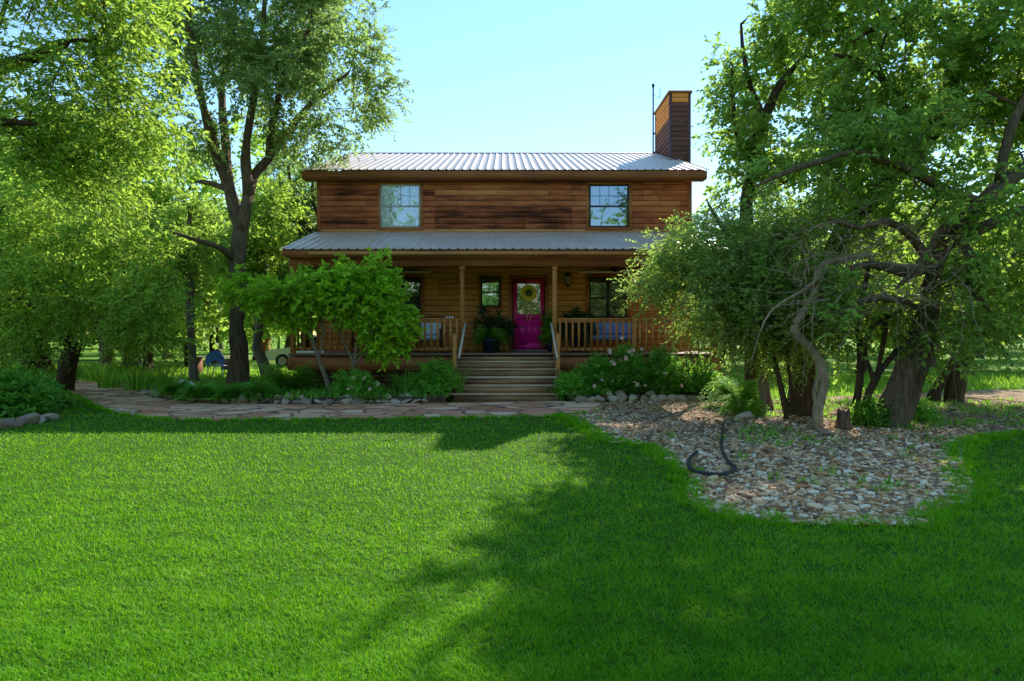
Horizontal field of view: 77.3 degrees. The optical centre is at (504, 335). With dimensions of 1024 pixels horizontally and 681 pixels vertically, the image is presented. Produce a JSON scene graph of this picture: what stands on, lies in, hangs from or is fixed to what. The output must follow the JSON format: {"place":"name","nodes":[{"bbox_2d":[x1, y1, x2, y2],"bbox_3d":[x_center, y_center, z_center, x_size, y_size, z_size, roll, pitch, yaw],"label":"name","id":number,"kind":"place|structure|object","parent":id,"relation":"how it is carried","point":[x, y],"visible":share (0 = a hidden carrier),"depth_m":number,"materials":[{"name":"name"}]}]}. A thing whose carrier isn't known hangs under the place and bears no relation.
{"place":"outdoors","nodes":[
{"label":"outdoors","id":0,"kind":"place"},
{"bbox_2d":[46,376,601,420],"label":"path","id":1,"kind":"structure","parent":0,"point":[129,401],"depth_m":13.19,"materials":[{"name":"grey stone"}]},
{"bbox_2d":[350,397,365,403],"bbox_3d":[-3.233,1.471,14.119,0.352,0.143,0.269,-9,20,-28],"label":"edging stone","id":2,"kind":"object","parent":1,"relation":"on","point":[360,400],"visible":0.91,"depth_m":14.07,"materials":[{"name":"stone"}]},
{"bbox_2d":[0,391,1023,680],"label":"lawn","id":3,"kind":"structure","parent":0,"point":[404,463],"depth_m":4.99,"materials":[{"name":"plant"}]},
{"bbox_2d":[0,418,27,428],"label":"garden rock","id":4,"kind":"object","parent":3,"relation":"on","point":[7,423],"visible":0.79,"depth_m":10.59,"materials":[{"name":"stone"}]},
{"bbox_2d":[18,413,40,423],"bbox_3d":[-8.344,1.486,11.165,0.528,0.232,0.327,-23,23,-20],"label":"garden rock","id":5,"kind":"object","parent":3,"relation":"on","point":[33,418],"visible":0.5,"depth_m":11.10,"materials":[{"name":"stone"}]},
{"bbox_2d":[3,366,55,379],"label":"hosta","id":6,"kind":"object","parent":3,"relation":"on","point":[34,372],"visible":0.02,"depth_m":16.07,"materials":[{"name":"green plant"}]},
{"bbox_2d":[0,360,62,417],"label":"hosta","id":7,"kind":"object","parent":3,"relation":"on","point":[21,392],"visible":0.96,"depth_m":12.33,"materials":[{"name":"green plant"}]},
{"bbox_2d":[43,413,58,419],"bbox_3d":[-8.264,1.474,11.643,0.202,0.144,0.359,9,-3,16],"label":"garden rock","id":8,"kind":"object","parent":3,"relation":"on","point":[51,416],"visible":0.88,"depth_m":11.57,"materials":[{"name":"stone"}]},
{"bbox_2d":[28,370,75,407],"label":"hosta","id":9,"kind":"object","parent":3,"relation":"on","point":[66,399],"visible":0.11,"depth_m":13.68,"materials":[{"name":"green plant"}]},
{"bbox_2d":[0,0,213,245],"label":"overhanging tree","id":10,"kind":"object","parent":3,"relation":"on","point":[78,123],"visible":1,"depth_m":9.42,"materials":[{"name":"green plant"}]},
{"bbox_2d":[0,152,213,390],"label":"leaning tree","id":11,"kind":"object","parent":3,"relation":"on","point":[40,268],"visible":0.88,"depth_m":15.49,"materials":[{"name":"green plant"}]},
{"bbox_2d":[566,389,1023,525],"bbox_3d":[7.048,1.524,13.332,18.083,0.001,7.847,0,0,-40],"label":"gravel bed","id":12,"kind":"object","parent":3,"relation":"on","point":[994,394],"visible":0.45,"depth_m":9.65,"materials":[{"name":"grey gravel"}]},
{"bbox_2d":[616,392,627,401],"bbox_3d":[2.709,1.482,14.841,0.320,0.338,0.281,0,0,-1],"label":"edging stone","id":13,"kind":"object","parent":12,"relation":"on","point":[622,396],"visible":0.6,"depth_m":14.75,"materials":[{"name":"stone"}]},
{"bbox_2d":[687,421,737,475],"bbox_3d":[2.826,1.465,8.806,0.543,0.042,4.328,0,0,17],"label":"garden hose","id":14,"kind":"object","parent":12,"relation":"on","point":[727,460],"visible":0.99,"depth_m":7.16,"materials":[{"name":"black rubber"}]},
{"bbox_2d":[695,376,775,410],"bbox_3d":[4.948,1.208,13.592,1.760,0.651,1.728,0,0,0],"label":"ground fern","id":15,"kind":"object","parent":12,"relation":"on","point":[725,389],"visible":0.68,"depth_m":13.42,"materials":[{"name":"green plant"}]},
{"bbox_2d":[713,393,773,418],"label":"ground fern","id":16,"kind":"object","parent":12,"relation":"on","point":[751,406],"visible":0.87,"depth_m":12.13,"materials":[{"name":"green plant"}]},
{"bbox_2d":[734,411,753,419],"bbox_3d":[4.397,1.472,11.654,0.338,0.174,0.335,3,-13,-40],"label":"garden rock","id":17,"kind":"object","parent":12,"relation":"on","point":[746,415],"visible":0.69,"depth_m":11.54,"materials":[{"name":"stone"}]},
{"bbox_2d":[607,174,894,411],"bbox_3d":[4.602,-0.714,12.434,5.135,4.894,4.017,0,0,0],"label":"feathery tree","id":18,"kind":"object","parent":12,"relation":"on","point":[701,261],"visible":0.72,"depth_m":12.01,"materials":[{"name":"green plant"}]},
{"bbox_2d":[587,396,1023,492],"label":"weeds","id":19,"kind":"object","parent":12,"relation":"on","point":[970,421],"visible":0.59,"depth_m":10.59,"materials":[{"name":"green plant"}]},
{"bbox_2d":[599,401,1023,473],"bbox_3d":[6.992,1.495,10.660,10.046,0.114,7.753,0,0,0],"label":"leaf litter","id":20,"kind":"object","parent":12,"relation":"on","point":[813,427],"visible":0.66,"depth_m":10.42,"materials":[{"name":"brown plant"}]},
{"bbox_2d":[819,429,833,435],"bbox_3d":[4.868,1.492,9.744,0.255,0.133,0.220,0,0,1],"label":"garden rock","id":21,"kind":"object","parent":12,"relation":"on","point":[824,432],"visible":0.88,"depth_m":9.65,"materials":[{"name":"stone"}]},
{"bbox_2d":[833,407,852,430],"bbox_3d":[5.536,1.373,10.404,0.353,0.395,0.373,0,0,0],"label":"tree stump","id":22,"kind":"object","parent":12,"relation":"on","point":[843,419],"visible":0.84,"depth_m":10.36,"materials":[{"name":"brown wood"}]},
{"bbox_2d":[845,389,905,427],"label":"bed plant","id":23,"kind":"object","parent":12,"relation":"on","point":[870,413],"visible":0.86,"depth_m":10.64,"materials":[{"name":"green plant"}]},
{"bbox_2d":[734,0,1023,428],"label":"leaning oak","id":24,"kind":"object","parent":12,"relation":"on","point":[902,391],"visible":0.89,"depth_m":10.43,"materials":[{"name":"green plant"}]},
{"bbox_2d":[781,249,990,421],"bbox_3d":[6.554,0.116,11.181,3.151,3.270,2.579,0,0,26],"label":"young tree","id":25,"kind":"object","parent":12,"relation":"on","point":[886,323],"visible":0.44,"depth_m":10.87,"materials":[{"name":"green plant"}]},
{"bbox_2d":[912,396,945,422],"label":"bed plant","id":26,"kind":"object","parent":12,"relation":"on","point":[921,413],"visible":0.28,"depth_m":11.23,"materials":[{"name":"green plant"}]},
{"bbox_2d":[874,201,1023,402],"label":"slanting tree","id":27,"kind":"object","parent":12,"relation":"on","point":[948,386],"visible":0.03,"depth_m":14.50,"materials":[{"name":"green plant"}]},
{"bbox_2d":[0,336,1023,526],"bbox_3d":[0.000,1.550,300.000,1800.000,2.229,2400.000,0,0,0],"label":"ground","id":28,"kind":"structure","parent":0,"point":[888,370],"depth_m":35.41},
{"bbox_2d":[0,206,64,363],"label":"woodland tree","id":29,"kind":"object","parent":28,"relation":"on","point":[28,315],"visible":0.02,"depth_m":24.20,"materials":[{"name":"green plant"}]},
{"bbox_2d":[2,347,98,367],"bbox_3d":[-23.194,0.986,26.477,13.753,1.194,0.185,0,0,0],"label":"rail fence","id":30,"kind":"object","parent":28,"relation":"on","point":[58,359],"visible":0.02,"depth_m":26.40,"materials":[{"name":"brown wood"}]},
{"bbox_2d":[0,94,131,368],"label":"woodland tree","id":31,"kind":"object","parent":28,"relation":"on","point":[30,363],"depth_m":26.76,"materials":[{"name":"green plant"}]},
{"bbox_2d":[0,167,172,369],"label":"woodland tree","id":32,"kind":"object","parent":28,"relation":"on","point":[42,339],"visible":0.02,"depth_m":27.09,"materials":[{"name":"green plant"}]},
{"bbox_2d":[78,360,114,380],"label":"iris","id":33,"kind":"object","parent":28,"relation":"on","point":[91,377],"visible":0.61,"depth_m":20.03,"materials":[{"name":"green plant"}]},
{"bbox_2d":[0,128,206,372],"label":"woodland tree","id":34,"kind":"object","parent":28,"relation":"on","point":[109,359],"visible":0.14,"depth_m":22.86,"materials":[{"name":"green plant"}]},
{"bbox_2d":[23,170,220,372],"bbox_3d":[-14.492,-2.573,25.565,6.444,8.680,7.600,0,0,-14],"label":"woodland tree","id":35,"kind":"object","parent":28,"relation":"on","point":[149,356],"visible":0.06,"depth_m":24.88,"materials":[{"name":"green plant"}]},
{"bbox_2d":[0,361,296,400],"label":"wild grass","id":36,"kind":"structure","parent":28,"relation":"on","point":[175,366],"depth_m":26.66,"materials":[{"name":"green plant"}]},
{"bbox_2d":[0,96,302,366],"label":"woodland tree","id":37,"kind":"object","parent":28,"relation":"on","point":[205,189],"visible":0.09,"depth_m":30.05,"materials":[{"name":"green plant"}]},
{"bbox_2d":[141,325,210,360],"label":"woodland tree","id":38,"kind":"object","parent":28,"relation":"on","point":[203,345],"visible":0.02,"depth_m":39.16,"materials":[{"name":"green plant"}]},
{"bbox_2d":[125,176,276,366],"bbox_3d":[-14.565,-2.562,29.317,11.777,8.843,7.974,0,0,38],"label":"woodland tree","id":39,"kind":"object","parent":28,"relation":"on","point":[209,307],"visible":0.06,"depth_m":27.72,"materials":[{"name":"green plant"}]},
{"bbox_2d":[205,351,227,374],"bbox_3d":[-10.750,1.051,23.983,0.723,0.961,0.633,0,0,0],"label":"lawn chair","id":40,"kind":"object","parent":28,"relation":"on","point":[212,356],"visible":0.84,"depth_m":23.74,"materials":[{"name":"blue fabric"}]},
{"bbox_2d":[187,356,249,373],"bbox_3d":[-11.200,1.170,24.992,2.200,0.720,0.785,0,0,0],"label":"picnic table","id":41,"kind":"object","parent":28,"relation":"on","point":[200,363],"visible":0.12,"depth_m":24.91,"materials":[{"name":"brown wood"}]},
{"bbox_2d":[171,168,274,364],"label":"woodland tree","id":42,"kind":"object","parent":28,"relation":"on","point":[211,344],"visible":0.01,"depth_m":33.06,"materials":[{"name":"green plant"}]},
{"bbox_2d":[201,323,285,352],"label":"woodland tree","id":43,"kind":"object","parent":28,"relation":"on","point":[221,343],"depth_m":57.04,"materials":[{"name":"green plant"}]},
{"bbox_2d":[203,313,299,359],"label":"woodland tree","id":44,"kind":"object","parent":28,"relation":"on","point":[247,332],"visible":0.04,"depth_m":40.63,"materials":[{"name":"green plant"}]},
{"bbox_2d":[198,170,313,376],"bbox_3d":[-9.006,-2.086,22.461,4.314,7.941,4.876,0,0,0],"label":"crooked tree","id":45,"kind":"object","parent":28,"relation":"on","point":[260,244],"visible":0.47,"depth_m":22.36,"materials":[{"name":"green plant"}]},
{"bbox_2d":[261,337,271,361],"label":"brick pillar","id":46,"kind":"structure","parent":28,"relation":"on","point":[264,345],"depth_m":37.30,"materials":[{"name":"brick"}]},
{"bbox_2d":[219,256,315,350],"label":"woodland tree","id":47,"kind":"object","parent":28,"relation":"on","point":[251,332],"visible":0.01,"depth_m":35.08,"materials":[{"name":"green plant"}]},
{"bbox_2d":[119,382,451,403],"bbox_3d":[-6.841,1.485,17.716,12.464,0.190,5.142,0,0,39],"label":"garden bed","id":48,"kind":"object","parent":28,"relation":"on","point":[438,399],"visible":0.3,"depth_m":14.34,"materials":[{"name":"stone"}]},
{"bbox_2d":[85,361,132,387],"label":"iris","id":49,"kind":"object","parent":48,"relation":"on","point":[107,380],"visible":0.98,"depth_m":17.44,"materials":[{"name":"green plant"}]},
{"bbox_2d":[116,364,163,390],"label":"iris","id":50,"kind":"object","parent":48,"relation":"on","point":[136,382],"visible":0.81,"depth_m":16.61,"materials":[{"name":"green plant"}]},
{"bbox_2d":[135,363,180,387],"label":"iris","id":51,"kind":"object","parent":48,"relation":"on","point":[159,378],"visible":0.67,"depth_m":16.76,"materials":[{"name":"green plant"}]},
{"bbox_2d":[150,379,191,395],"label":"ground fern","id":52,"kind":"object","parent":48,"relation":"on","point":[170,389],"visible":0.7,"depth_m":15.23,"materials":[{"name":"green plant"}]},
{"bbox_2d":[146,182,248,381],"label":"slender tree","id":53,"kind":"object","parent":48,"relation":"on","point":[187,269],"visible":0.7,"depth_m":18.67,"materials":[{"name":"green plant"}]},
{"bbox_2d":[171,381,224,399],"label":"ground fern","id":54,"kind":"object","parent":48,"relation":"on","point":[193,391],"visible":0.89,"depth_m":14.37,"materials":[{"name":"green plant"}]},
{"bbox_2d":[204,383,246,399],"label":"ground fern","id":55,"kind":"object","parent":48,"relation":"on","point":[234,391],"visible":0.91,"depth_m":14.25,"materials":[{"name":"green plant"}]},
{"bbox_2d":[236,380,279,398],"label":"ground fern","id":56,"kind":"object","parent":48,"relation":"on","point":[262,387],"visible":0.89,"depth_m":14.40,"materials":[{"name":"green plant"}]},
{"bbox_2d":[128,0,413,385],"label":"oak tree","id":57,"kind":"object","parent":48,"relation":"on","point":[293,64],"visible":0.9,"depth_m":17.32,"materials":[{"name":"green plant"}]},
{"bbox_2d":[212,261,337,393],"bbox_3d":[-5.197,-0.013,14.715,3.025,3.468,1.824,0,0,0],"label":"lime shrub","id":58,"kind":"object","parent":48,"relation":"on","point":[290,305],"visible":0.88,"depth_m":14.51,"materials":[{"name":"green plant"}]},
{"bbox_2d":[113,374,450,399],"bbox_3d":[-6.876,1.278,17.604,12.532,0.244,5.484,0,0,40],"label":"ground cover","id":59,"kind":"object","parent":48,"relation":"on","point":[313,393],"visible":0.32,"depth_m":15.26,"materials":[{"name":"green plant"}]},
{"bbox_2d":[246,361,325,391],"bbox_3d":[-5.331,1.010,15.813,2.105,0.771,2.106,0,0,0],"label":"ground fern","id":60,"kind":"object","parent":48,"relation":"on","point":[296,380],"visible":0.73,"depth_m":15.62,"materials":[{"name":"green plant"}]},
{"bbox_2d":[325,365,364,396],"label":"bed plant","id":61,"kind":"object","parent":48,"relation":"on","point":[341,381],"visible":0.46,"depth_m":14.59,"materials":[{"name":"green plant"}]},
{"bbox_2d":[340,368,386,403],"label":"bed plant","id":62,"kind":"object","parent":48,"relation":"on","point":[357,385],"visible":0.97,"depth_m":14.28,"materials":[{"name":"green plant"}]},
{"bbox_2d":[302,245,427,371],"bbox_3d":[-3.207,-0.220,14.921,2.886,3.906,1.969,0,0,0],"label":"lime shrub","id":63,"kind":"object","parent":48,"relation":"on","point":[375,300],"visible":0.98,"depth_m":14.61,"materials":[{"name":"green plant"}]},
{"bbox_2d":[381,369,423,392],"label":"daylily","id":64,"kind":"object","parent":48,"relation":"on","point":[401,384],"visible":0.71,"depth_m":15.31,"materials":[{"name":"green plant"}]},
{"bbox_2d":[407,356,459,399],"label":"bed plant","id":65,"kind":"object","parent":48,"relation":"on","point":[434,380],"visible":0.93,"depth_m":14.98,"materials":[{"name":"green plant"}]},
{"bbox_2d":[443,359,478,392],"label":"daylily","id":66,"kind":"object","parent":48,"relation":"on","point":[459,384],"visible":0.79,"depth_m":15.03,"materials":[{"name":"green plant"}]},
{"bbox_2d":[251,148,332,347],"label":"dark limbed tree","id":67,"kind":"object","parent":28,"relation":"on","point":[310,197],"visible":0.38,"depth_m":25.90,"materials":[{"name":"green plant"}]},
{"bbox_2d":[280,90,725,401],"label":"wooden house","id":68,"kind":"structure","parent":28,"relation":"on","point":[489,231],"depth_m":18.87,"materials":[{"name":"brown wood"}]},
{"bbox_2d":[380,184,419,226],"bbox_3d":[-3.070,-3.825,18.882,1.180,1.270,0.036,0,0,0],"label":"window","id":69,"kind":"structure","parent":68,"relation":"in","point":[399,203],"depth_m":18.89,"materials":[{"name":"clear glass"}]},
{"bbox_2d":[393,277,420,317],"bbox_3d":[-2.980,-1.125,18.881,1.040,1.210,0.038,0,0,0],"label":"window","id":70,"kind":"structure","parent":68,"relation":"in","point":[415,282],"depth_m":18.89,"materials":[{"name":"clear glass"}]},
{"bbox_2d":[416,317,443,352],"bbox_3d":[-2.030,-0.034,17.507,0.720,0.993,0.775,0,0,0],"label":"porch chair","id":71,"kind":"object","parent":68,"relation":"on","point":[434,333],"visible":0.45,"depth_m":17.65,"materials":[{"name":"blue fabric"}]},
{"bbox_2d":[466,326,514,352],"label":"potted fern","id":72,"kind":"object","parent":68,"relation":"on","point":[489,344],"visible":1,"depth_m":16.76,"materials":[{"name":"green plant"}]},
{"bbox_2d":[481,277,499,306],"bbox_3d":[-0.410,-1.290,18.882,0.580,0.900,0.036,0,0,0],"label":"window","id":73,"kind":"structure","parent":68,"relation":"in","point":[490,286],"depth_m":18.89,"materials":[{"name":"clear glass"}]},
{"bbox_2d":[469,304,523,351],"bbox_3d":[-0.315,-0.241,18.068,1.449,1.402,1.206,0,0,36],"label":"potted plant","id":74,"kind":"object","parent":68,"relation":"on","point":[492,321],"visible":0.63,"depth_m":17.92,"materials":[{"name":"green plant"}]},
{"bbox_2d":[520,284,536,321],"bbox_3d":[0.720,-1.035,18.803,0.530,1.270,0.066,0,0,0],"label":"sunflower chime","id":75,"kind":"object","parent":68,"relation":"hanging from","point":[528,292],"visible":1,"depth_m":18.81,"materials":[{"name":"yellow metal"}]},
{"bbox_2d":[513,279,543,348],"bbox_3d":[0.718,-0.630,18.856,0.895,2.080,0.089,0,0,0],"label":"front door","id":76,"kind":"structure","parent":68,"relation":"in","point":[526,338],"depth_m":18.88,"materials":[{"name":"paint"}]},
{"bbox_2d":[537,309,551,351],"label":"potted plant","id":77,"kind":"object","parent":68,"relation":"on","point":[545,339],"visible":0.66,"depth_m":18.42,"materials":[{"name":"green plant"}]},
{"bbox_2d":[564,272,571,286],"bbox_3d":[1.860,-1.640,18.750,0.250,0.480,0.250,0,0,0],"label":"wall lantern","id":78,"kind":"object","parent":68,"relation":"attached to","point":[568,278],"depth_m":18.68,"materials":[{"name":"black metal"}]},
{"bbox_2d":[551,305,600,351],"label":"potted plant","id":79,"kind":"object","parent":68,"relation":"on","point":[575,313],"visible":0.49,"depth_m":17.39,"materials":[{"name":"green plant"}]},
{"bbox_2d":[579,270,631,272],"bbox_3d":[2.975,-1.880,18.824,1.550,0.080,0.112,0,0,0],"label":"ceiling fan","id":80,"kind":"object","parent":68,"relation":"attached to","point":[582,271],"visible":0.72,"depth_m":18.78,"materials":[{"name":"brown wood"}]},
{"bbox_2d":[589,277,626,317],"bbox_3d":[3.060,-1.125,18.881,1.120,1.210,0.038,0,0,0],"label":"window","id":81,"kind":"structure","parent":68,"relation":"in","point":[602,292],"depth_m":18.89,"materials":[{"name":"black glass"}]},
{"bbox_2d":[589,184,628,226],"bbox_3d":[3.090,-3.825,18.882,1.180,1.270,0.036,0,0,0],"label":"window","id":82,"kind":"structure","parent":68,"relation":"in","point":[608,203],"depth_m":18.89,"materials":[{"name":"blue glass"}]},
{"bbox_2d":[583,323,641,352],"bbox_3d":[2.950,0.004,17.565,1.520,0.918,0.730,0,0,0],"label":"porch bench","id":83,"kind":"object","parent":68,"relation":"on","point":[613,332],"visible":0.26,"depth_m":17.67,"materials":[{"name":"blue fabric"}]},
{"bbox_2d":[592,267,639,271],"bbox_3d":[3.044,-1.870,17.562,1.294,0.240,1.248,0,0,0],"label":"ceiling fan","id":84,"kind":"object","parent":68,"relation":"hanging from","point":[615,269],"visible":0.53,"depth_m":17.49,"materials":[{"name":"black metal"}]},
{"bbox_2d":[652,84,660,153],"bbox_3d":[5.639,-7.860,23.751,0.318,2.980,0.118,0,0,0],"label":"antenna","id":85,"kind":"object","parent":68,"relation":"attached to","point":[653,133],"visible":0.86,"depth_m":23.73,"materials":[{"name":"black metal"}]},
{"bbox_2d":[6,325,1019,352],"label":"woods","id":86,"kind":"object","parent":28,"relation":"on","point":[250,346],"depth_m":71.26,"materials":[{"name":"green plant"}]},
{"bbox_2d":[563,391,707,401],"bbox_3d":[3.750,1.485,15.775,4.500,0.190,2.050,0,0,0],"label":"garden bed","id":87,"kind":"object","parent":28,"relation":"on","point":[639,395],"visible":0.1,"depth_m":15.06,"materials":[{"name":"stone"}]},
{"bbox_2d":[550,369,588,400],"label":"bed plant","id":88,"kind":"object","parent":87,"relation":"on","point":[569,383],"visible":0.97,"depth_m":14.89,"materials":[{"name":"green plant"}]},
{"bbox_2d":[572,362,598,393],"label":"bed plant","id":89,"kind":"object","parent":87,"relation":"on","point":[581,369],"visible":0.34,"depth_m":15.21,"materials":[{"name":"green plant"}]},
{"bbox_2d":[576,350,621,394],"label":"bed plant","id":90,"kind":"object","parent":87,"relation":"on","point":[599,367],"visible":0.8,"depth_m":15.22,"materials":[{"name":"green plant"}]},
{"bbox_2d":[603,336,654,394],"bbox_3d":[2.955,0.792,15.489,1.403,1.559,1.198,0,0,-26],"label":"rose bush","id":91,"kind":"object","parent":87,"relation":"on","point":[631,372],"visible":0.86,"depth_m":15.28,"materials":[{"name":"green plant"}]},
{"bbox_2d":[635,342,692,393],"bbox_3d":[3.809,0.907,15.499,1.363,1.512,1.289,0,0,0],"label":"bed plant","id":92,"kind":"object","parent":87,"relation":"on","point":[664,376],"visible":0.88,"depth_m":15.31,"materials":[{"name":"green plant"}]},
{"bbox_2d":[669,354,727,395],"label":"bed plant","id":93,"kind":"object","parent":87,"relation":"on","point":[699,382],"visible":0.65,"depth_m":15.33,"materials":[{"name":"green plant"}]},
{"bbox_2d":[691,282,725,365],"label":"woodland tree","id":94,"kind":"object","parent":28,"relation":"on","point":[707,338],"visible":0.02,"depth_m":32.83,"materials":[{"name":"green plant"}]},
{"bbox_2d":[711,238,836,419],"bbox_3d":[4.831,-0.011,11.757,2.224,3.484,2.658,0,0,0],"label":"sapling","id":95,"kind":"object","parent":28,"relation":"on","point":[760,272],"visible":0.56,"depth_m":11.38,"materials":[{"name":"green plant"}]},
{"bbox_2d":[753,187,823,244],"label":"woodland tree","id":96,"kind":"object","parent":28,"relation":"on","point":[785,206],"visible":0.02,"depth_m":38.68,"materials":[{"name":"green plant"}]},
{"bbox_2d":[690,0,903,399],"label":"airy tree","id":97,"kind":"object","parent":28,"relation":"on","point":[749,130],"visible":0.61,"depth_m":14.21,"materials":[{"name":"green plant"}]},
{"bbox_2d":[726,188,1014,428],"bbox_3d":[5.649,-0.248,9.954,4.587,3.924,2.353,0,0,0],"label":"dead snag","id":98,"kind":"object","parent":28,"relation":"on","point":[822,377],"visible":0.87,"depth_m":10.16,"materials":[{"name":"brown wood"}]},
{"bbox_2d":[851,322,903,359],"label":"woodland tree","id":99,"kind":"object","parent":28,"relation":"on","point":[876,340],"visible":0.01,"depth_m":43.85,"materials":[{"name":"green plant"}]},
{"bbox_2d":[799,133,965,373],"bbox_3d":[14.790,-3.087,25.253,6.549,9.754,7.724,0,0,7],"label":"woodland tree","id":100,"kind":"object","parent":28,"relation":"on","point":[879,272],"visible":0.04,"depth_m":24.91,"materials":[{"name":"green plant"}]},
{"bbox_2d":[769,0,1023,416],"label":"diagonal tree","id":101,"kind":"object","parent":28,"relation":"on","point":[912,19],"visible":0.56,"depth_m":11.57,"materials":[{"name":"green plant"}]},
{"bbox_2d":[847,215,1004,366],"bbox_3d":[21.237,-2.287,32.617,9.243,8.370,10.790,0,0,7],"label":"woodland tree","id":102,"kind":"object","parent":28,"relation":"on","point":[934,362],"visible":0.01,"depth_m":31.82,"materials":[{"name":"green plant"}]},
{"bbox_2d":[0,0,1023,336],"label":"sky","id":103,"kind":"structure","parent":0,"point":[484,75],"materials":[{"name":"blue"}]},
{"bbox_2d":[716,370,1023,398],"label":"wild grass","id":104,"kind":"structure","parent":0,"point":[979,382],"depth_m":19.64,"materials":[{"name":"green plant"}]},
{"label":"driveway","id":105,"kind":"structure","parent":0,"visible":0},
{"bbox_2d":[265,335,315,366],"bbox_3d":[-9.005,0.755,31.000,4.570,1.550,1.830,0,0,0],"label":"parked car","id":106,"kind":"object","parent":105,"relation":"on","point":[280,356],"visible":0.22,"depth_m":30.12,"materials":[{"name":"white metal"}]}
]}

